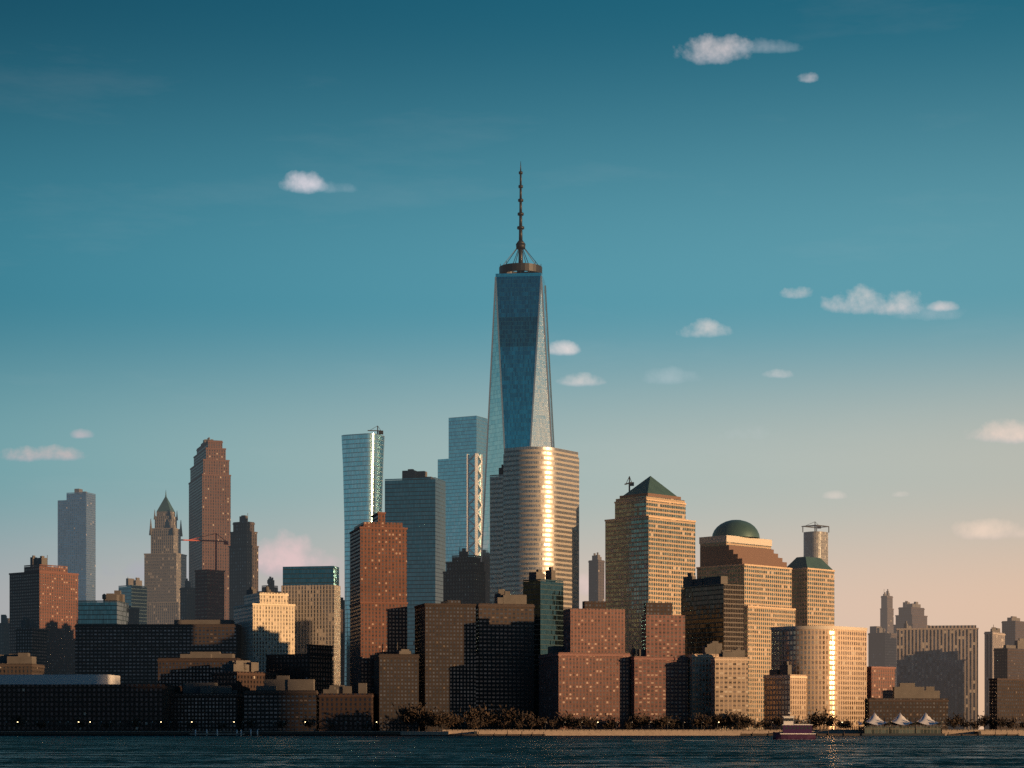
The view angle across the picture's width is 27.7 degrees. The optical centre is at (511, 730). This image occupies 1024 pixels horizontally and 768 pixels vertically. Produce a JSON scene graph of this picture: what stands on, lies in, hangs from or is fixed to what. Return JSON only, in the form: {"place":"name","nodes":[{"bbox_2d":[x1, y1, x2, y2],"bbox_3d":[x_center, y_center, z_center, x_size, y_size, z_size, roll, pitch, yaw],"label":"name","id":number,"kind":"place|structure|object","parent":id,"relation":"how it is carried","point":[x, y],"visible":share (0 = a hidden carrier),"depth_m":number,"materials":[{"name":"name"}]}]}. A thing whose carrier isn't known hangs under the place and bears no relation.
{"place":"outdoors","nodes":[
{"label":"outdoors","id":0,"kind":"place"},
{"bbox_2d":[20,452,72,459],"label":"cloud","id":1,"kind":"structure","parent":0,"point":[64,455],"depth_m":9560.00,"materials":[{"name":"white"}]},
{"bbox_2d":[76,432,84,436],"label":"cloud","id":2,"kind":"structure","parent":0,"point":[80,434],"depth_m":9600.00,"materials":[{"name":"white"}]},
{"bbox_2d":[258,540,326,573],"bbox_3d":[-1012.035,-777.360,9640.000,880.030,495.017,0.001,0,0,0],"label":"cloud","id":3,"kind":"structure","parent":0,"point":[278,558],"depth_m":9640.00,"materials":[{"name":"white"}]},
{"bbox_2d":[288,175,320,191],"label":"cloud","id":4,"kind":"structure","parent":0,"point":[304,183],"depth_m":9960.00,"materials":[{"name":"white"}]},
{"bbox_2d":[281,566,340,684],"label":"skyscraper","id":5,"kind":"structure","parent":0,"point":[314,593],"depth_m":1804.94,"materials":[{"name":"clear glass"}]},
{"bbox_2d":[4,721,858,731],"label":"street lamps","id":6,"kind":"object","parent":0,"point":[356,726],"visible":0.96,"depth_m":1475.92,"materials":[{"name":"grey metal"}]},
{"bbox_2d":[0,736,1023,767],"bbox_3d":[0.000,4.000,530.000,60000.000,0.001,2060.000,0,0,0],"label":"river","id":7,"kind":"structure","parent":0,"point":[483,752],"depth_m":370.52,"materials":[{"name":"teal liquid"}]},
{"bbox_2d":[0,730,448,735],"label":"pier","id":8,"kind":"structure","parent":7,"relation":"in","point":[257,733],"depth_m":1470.00,"materials":[{"name":"grey concrete"}]},
{"bbox_2d":[0,730,1023,735],"bbox_3d":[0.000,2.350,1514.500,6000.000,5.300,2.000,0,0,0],"label":"sea wall","id":9,"kind":"structure","parent":7,"relation":"in","point":[647,732],"depth_m":1513.50,"materials":[{"name":"grey concrete"}]},
{"bbox_2d":[447,730,1023,735],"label":"esplanade railing and docks","id":10,"kind":"object","parent":7,"relation":"in","point":[977,733],"visible":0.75,"depth_m":1493.00,"materials":[{"name":"metal"}]},
{"bbox_2d":[773,716,815,739],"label":"ferry boat","id":11,"kind":"object","parent":7,"relation":"on","point":[791,730],"visible":0.97,"depth_m":867.38,"materials":[{"name":"purple"}]},
{"bbox_2d":[816,739,854,739],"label":"wake foam","id":12,"kind":"object","parent":7,"relation":"on","point":[837,739],"visible":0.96,"depth_m":870.53,"materials":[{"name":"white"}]},
{"bbox_2d":[857,712,944,735],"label":"ferry terminal","id":13,"kind":"object","parent":7,"relation":"in","point":[900,719],"visible":1,"depth_m":1492.00,"materials":[{"name":"white fabric"}]},
{"bbox_2d":[0,0,1023,729],"label":"sky","id":14,"kind":"structure","parent":0,"point":[166,288],"materials":[{"name":"blue"}]},
{"bbox_2d":[550,343,575,353],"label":"cloud","id":15,"kind":"structure","parent":0,"point":[564,348],"depth_m":9360.00,"materials":[{"name":"white"}]},
{"bbox_2d":[572,379,588,383],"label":"cloud","id":16,"kind":"structure","parent":0,"point":[579,381],"depth_m":9400.00,"materials":[{"name":"white"}]},
{"bbox_2d":[705,323,713,330],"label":"cloud","id":17,"kind":"structure","parent":0,"point":[708,326],"depth_m":9320.00,"materials":[{"name":"white"}]},
{"bbox_2d":[701,41,730,58],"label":"cloud","id":18,"kind":"structure","parent":0,"point":[725,49],"depth_m":9000.00,"materials":[{"name":"white"}]},
{"bbox_2d":[763,661,806,729],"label":"building","id":19,"kind":"structure","parent":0,"point":[784,691],"depth_m":1563.38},
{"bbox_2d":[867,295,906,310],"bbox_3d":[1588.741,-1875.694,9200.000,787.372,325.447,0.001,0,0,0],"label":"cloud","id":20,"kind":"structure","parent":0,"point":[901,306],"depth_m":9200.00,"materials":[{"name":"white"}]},
{"bbox_2d":[935,304,948,309],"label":"cloud","id":21,"kind":"structure","parent":0,"point":[940,307],"depth_m":9280.00,"materials":[{"name":"white"}]},
{"bbox_2d":[967,523,1002,537],"bbox_3d":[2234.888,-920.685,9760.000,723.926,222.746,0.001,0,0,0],"label":"cloud","id":22,"kind":"structure","parent":0,"point":[985,530],"depth_m":9760.00,"materials":[{"name":"white"}]},
{"bbox_2d":[986,426,1023,441],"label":"cloud","id":23,"kind":"structure","parent":0,"point":[1013,434],"depth_m":9720.00,"materials":[{"name":"white"}]},
{"label":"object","id":24,"kind":"structure","parent":0,"visible":0},
{"bbox_2d":[0,615,8,654],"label":"building","id":25,"kind":"structure","parent":24,"relation":"on","point":[4,636],"depth_m":2102.84,"materials":[{"name":"glass"}]},
{"bbox_2d":[0,653,44,674],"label":"building","id":26,"kind":"structure","parent":24,"relation":"on","point":[19,664],"depth_m":1705.08,"materials":[{"name":"concrete"}]},
{"bbox_2d":[15,617,47,674],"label":"building","id":27,"kind":"structure","parent":24,"relation":"on","point":[31,638],"depth_m":1847.31,"materials":[{"name":"brick"}]},
{"bbox_2d":[9,555,78,674],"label":"building","id":28,"kind":"structure","parent":24,"relation":"on","point":[43,593],"depth_m":1917.62,"materials":[{"name":"red brick"}]},
{"bbox_2d":[58,489,95,600],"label":"skyscraper","id":29,"kind":"structure","parent":24,"relation":"on","point":[77,531],"depth_m":2907.12,"materials":[{"name":"metal"}]},
{"bbox_2d":[0,675,181,730],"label":"pier shed","id":30,"kind":"structure","parent":24,"relation":"on","point":[60,702],"depth_m":1563.83,"materials":[{"name":"brown brick"}]},
{"bbox_2d":[78,590,128,623],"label":"building","id":31,"kind":"structure","parent":24,"relation":"on","point":[111,608],"depth_m":1801.75,"materials":[{"name":"blue glass"}]},
{"bbox_2d":[119,578,146,623],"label":"building","id":32,"kind":"structure","parent":24,"relation":"on","point":[134,592],"depth_m":2359.26,"materials":[{"name":"blue glass"}]},
{"bbox_2d":[129,606,139,623],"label":"building","id":33,"kind":"structure","parent":24,"relation":"on","point":[133,615],"depth_m":2065.45,"materials":[{"name":"stone"}]},
{"bbox_2d":[74,620,241,683],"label":"building","id":34,"kind":"structure","parent":24,"relation":"on","point":[129,653],"depth_m":1762.96,"materials":[{"name":"brick"}]},
{"bbox_2d":[144,493,186,623],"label":"skyscraper","id":35,"kind":"structure","parent":24,"relation":"on","point":[165,568],"depth_m":2506.92,"materials":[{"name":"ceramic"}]},
{"bbox_2d":[180,578,194,619],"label":"building","id":36,"kind":"structure","parent":24,"relation":"on","point":[187,601],"depth_m":2153.98,"materials":[{"name":"stone"}]},
{"bbox_2d":[157,652,244,692],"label":"building","id":37,"kind":"structure","parent":24,"relation":"on","point":[196,667],"depth_m":1641.48,"materials":[{"name":"brick"}]},
{"bbox_2d":[181,533,228,619],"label":"construction tower","id":38,"kind":"structure","parent":24,"relation":"on","point":[209,594],"depth_m":2006.36,"materials":[{"name":"red"}]},
{"bbox_2d":[170,683,243,730],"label":"building","id":39,"kind":"structure","parent":24,"relation":"on","point":[210,705],"depth_m":1582.80,"materials":[{"name":"brick"}]},
{"bbox_2d":[188,437,230,619],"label":"skyscraper","id":40,"kind":"structure","parent":24,"relation":"on","point":[209,483],"depth_m":2358.07,"materials":[{"name":"stone"}]},
{"bbox_2d":[229,513,258,620],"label":"skyscraper","id":41,"kind":"structure","parent":24,"relation":"on","point":[243,562],"depth_m":2208.12,"materials":[{"name":"stone"}]},
{"bbox_2d":[211,660,278,693],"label":"building","id":42,"kind":"structure","parent":24,"relation":"on","point":[240,676],"depth_m":1611.61,"materials":[{"name":"brick"}]},
{"bbox_2d":[233,586,294,671],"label":"cream block","id":43,"kind":"structure","parent":24,"relation":"on","point":[265,620],"depth_m":1759.83,"materials":[{"name":"beige stone"}]},
{"bbox_2d":[257,577,280,592],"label":"building","id":44,"kind":"structure","parent":24,"relation":"on","point":[271,586],"depth_m":2159.38,"materials":[{"name":"stone"}]},
{"bbox_2d":[243,676,319,730],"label":"building","id":45,"kind":"structure","parent":24,"relation":"on","point":[268,703],"depth_m":1573.66,"materials":[{"name":"brick"}]},
{"bbox_2d":[265,644,332,692],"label":"building","id":46,"kind":"structure","parent":24,"relation":"on","point":[315,662],"depth_m":1661.59,"materials":[{"name":"brick"}]},
{"bbox_2d":[341,597,344,684],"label":"skyscraper","id":47,"kind":"structure","parent":24,"relation":"on","point":[342,636],"depth_m":1911.58,"materials":[{"name":"brick"}]},
{"bbox_2d":[319,683,375,730],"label":"building","id":48,"kind":"structure","parent":24,"relation":"on","point":[340,706],"depth_m":1567.55,"materials":[{"name":"brick"}]},
{"bbox_2d":[341,433,384,685],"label":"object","id":49,"kind":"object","parent":24,"relation":"on","point":[363,457],"visible":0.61,"depth_m":1858.93,"materials":[{"name":"blue glass"}]},
{"bbox_2d":[368,426,382,434],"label":"rooftop crane","id":50,"kind":"object","parent":49,"relation":"on","point":[380,432],"visible":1,"depth_m":1863.18,"materials":[{"name":"grey metal"}]},
{"bbox_2d":[349,512,407,693],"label":"red brick tower","id":51,"kind":"structure","parent":24,"relation":"on","point":[378,585],"depth_m":1604.26,"materials":[{"name":"red brick"}]},
{"bbox_2d":[373,642,418,730],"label":"dark slab","id":52,"kind":"structure","parent":24,"relation":"on","point":[396,680],"depth_m":1573.58,"materials":[{"name":"black brick"}]},
{"bbox_2d":[385,469,445,653],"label":"skyscraper","id":53,"kind":"structure","parent":24,"relation":"on","point":[415,503],"depth_m":2056.55,"materials":[{"name":"blue glass"}]},
{"bbox_2d":[414,600,475,730],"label":"dark slab","id":54,"kind":"structure","parent":24,"relation":"on","point":[445,640],"depth_m":1590.37,"materials":[{"name":"black brick"}]},
{"bbox_2d":[438,416,487,561],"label":"skyscraper","id":55,"kind":"structure","parent":24,"relation":"on","point":[461,471],"depth_m":2308.58,"materials":[{"name":"teal glass"}]},
{"bbox_2d":[443,547,485,603],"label":"building","id":56,"kind":"structure","parent":24,"relation":"on","point":[464,577],"depth_m":1959.67,"materials":[{"name":"stone"}]},
{"bbox_2d":[490,464,502,603],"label":"skyscraper","id":57,"kind":"structure","parent":24,"relation":"on","point":[496,532],"depth_m":1844.71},
{"bbox_2d":[476,589,534,729],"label":"dark slab","id":58,"kind":"structure","parent":24,"relation":"on","point":[505,654],"depth_m":1615.54,"materials":[{"name":"glass"}]},
{"bbox_2d":[6,701,1023,730],"bbox_3d":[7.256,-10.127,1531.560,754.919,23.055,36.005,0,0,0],"label":"trees","id":59,"kind":"object","parent":24,"relation":"on","point":[477,718],"visible":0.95,"depth_m":1528.26,"materials":[{"name":"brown plant"}]},
{"bbox_2d":[481,273,554,603],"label":"skyscraper","id":60,"kind":"structure","parent":24,"relation":"on","point":[520,410],"depth_m":1951.41,"materials":[{"name":"blue glass"}]},
{"bbox_2d":[499,162,541,273],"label":"mast","id":61,"kind":"object","parent":60,"relation":"on","point":[520,266],"visible":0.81,"depth_m":1971.48,"materials":[{"name":"grey metal"}]},
{"bbox_2d":[503,447,578,609],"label":"skyscraper","id":62,"kind":"structure","parent":24,"relation":"on","point":[540,508],"depth_m":1817.02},
{"bbox_2d":[523,567,562,729],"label":"teal block","id":63,"kind":"structure","parent":24,"relation":"on","point":[542,591],"depth_m":1656.35,"materials":[{"name":"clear glass"}]},
{"bbox_2d":[538,646,629,729],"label":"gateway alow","id":64,"kind":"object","parent":24,"relation":"on","point":[590,686],"visible":0.78,"depth_m":1548.20,"materials":[{"name":"red brick"}]},
{"bbox_2d":[563,601,624,652],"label":"brick building","id":65,"kind":"structure","parent":64,"relation":"on","point":[593,627],"depth_m":1549.81,"materials":[{"name":"red brick"}]},
{"bbox_2d":[588,552,604,600],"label":"skyscraper","id":66,"kind":"structure","parent":24,"relation":"on","point":[596,577],"depth_m":2604.70,"materials":[{"name":"stone"}]},
{"bbox_2d":[605,476,695,656],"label":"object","id":67,"kind":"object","parent":24,"relation":"on","point":[649,543],"visible":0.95,"depth_m":1819.51,"materials":[{"name":"stone"}]},
{"bbox_2d":[624,476,633,490],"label":"rooftop crane","id":68,"kind":"object","parent":67,"relation":"on","point":[631,483],"visible":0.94,"depth_m":1847.86,"materials":[{"name":"grey metal"}]},
{"bbox_2d":[630,642,688,729],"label":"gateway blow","id":69,"kind":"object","parent":24,"relation":"on","point":[658,685],"visible":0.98,"depth_m":1550.29,"materials":[{"name":"red brick"}]},
{"bbox_2d":[642,603,684,656],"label":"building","id":70,"kind":"structure","parent":69,"relation":"on","point":[663,630],"depth_m":1553.39,"materials":[{"name":"red brick"}]},
{"bbox_2d":[687,641,721,729],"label":"building","id":71,"kind":"structure","parent":24,"relation":"on","point":[699,682],"depth_m":1552.35,"materials":[{"name":"stone"}]},
{"bbox_2d":[681,572,743,656],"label":"building","id":72,"kind":"structure","parent":24,"relation":"on","point":[712,608],"depth_m":1692.44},
{"bbox_2d":[710,648,748,729],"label":"tan block","id":73,"kind":"structure","parent":24,"relation":"on","point":[729,680],"depth_m":1533.32,"materials":[{"name":"stone"}]},
{"bbox_2d":[696,520,795,729],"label":"skyscraper","id":74,"kind":"structure","parent":24,"relation":"on","point":[740,552],"depth_m":1869.46,"materials":[{"name":"stone"}]},
{"bbox_2d":[787,557,834,625],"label":"office tower","id":75,"kind":"structure","parent":24,"relation":"on","point":[812,591],"depth_m":1910.47,"materials":[{"name":"stone"}]},
{"bbox_2d":[801,522,828,564],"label":"skyscraper","id":76,"kind":"structure","parent":24,"relation":"on","point":[815,544],"depth_m":2407.48,"materials":[{"name":"silver metal"}]},
{"bbox_2d":[771,626,866,729],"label":"building","id":77,"kind":"structure","parent":24,"relation":"on","point":[830,662],"depth_m":1578.34,"materials":[{"name":"beige concrete"}]},
{"bbox_2d":[867,666,895,697],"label":"building","id":78,"kind":"structure","parent":24,"relation":"on","point":[880,682],"depth_m":1646.44,"materials":[{"name":"red brick"}]},
{"bbox_2d":[868,624,896,686],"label":"building","id":79,"kind":"structure","parent":24,"relation":"on","point":[882,648],"depth_m":2709.93,"materials":[{"name":"concrete"}]},
{"bbox_2d":[880,589,893,632],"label":"skyscraper","id":80,"kind":"structure","parent":24,"relation":"on","point":[886,616],"depth_m":3105.28,"materials":[{"name":"stone"}]},
{"bbox_2d":[867,683,948,729],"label":"building","id":81,"kind":"structure","parent":24,"relation":"on","point":[911,702],"depth_m":1606.38,"materials":[{"name":"concrete"}]},
{"bbox_2d":[893,601,929,632],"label":"building","id":82,"kind":"structure","parent":24,"relation":"on","point":[912,615],"depth_m":2915.85,"materials":[{"name":"brick"}]},
{"bbox_2d":[896,625,978,729],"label":"grey slab","id":83,"kind":"structure","parent":24,"relation":"on","point":[943,659],"depth_m":2105.62,"materials":[{"name":"concrete"}]},
{"bbox_2d":[984,625,1005,729],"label":"grey slab","id":84,"kind":"structure","parent":24,"relation":"on","point":[994,637],"depth_m":2203.18,"materials":[{"name":"concrete"}]},
{"bbox_2d":[988,678,1023,729],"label":"building","id":85,"kind":"structure","parent":24,"relation":"on","point":[1006,698],"depth_m":1608.27,"materials":[{"name":"brick"}]},
{"bbox_2d":[993,638,1023,678],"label":"skyscraper","id":86,"kind":"structure","parent":24,"relation":"on","point":[1008,661],"depth_m":2008.05,"materials":[{"name":"concrete"}]},
{"bbox_2d":[1001,616,1023,644],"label":"skyscraper","id":87,"kind":"structure","parent":24,"relation":"on","point":[1013,628],"depth_m":2606.71,"materials":[{"name":"brick"}]}
]}

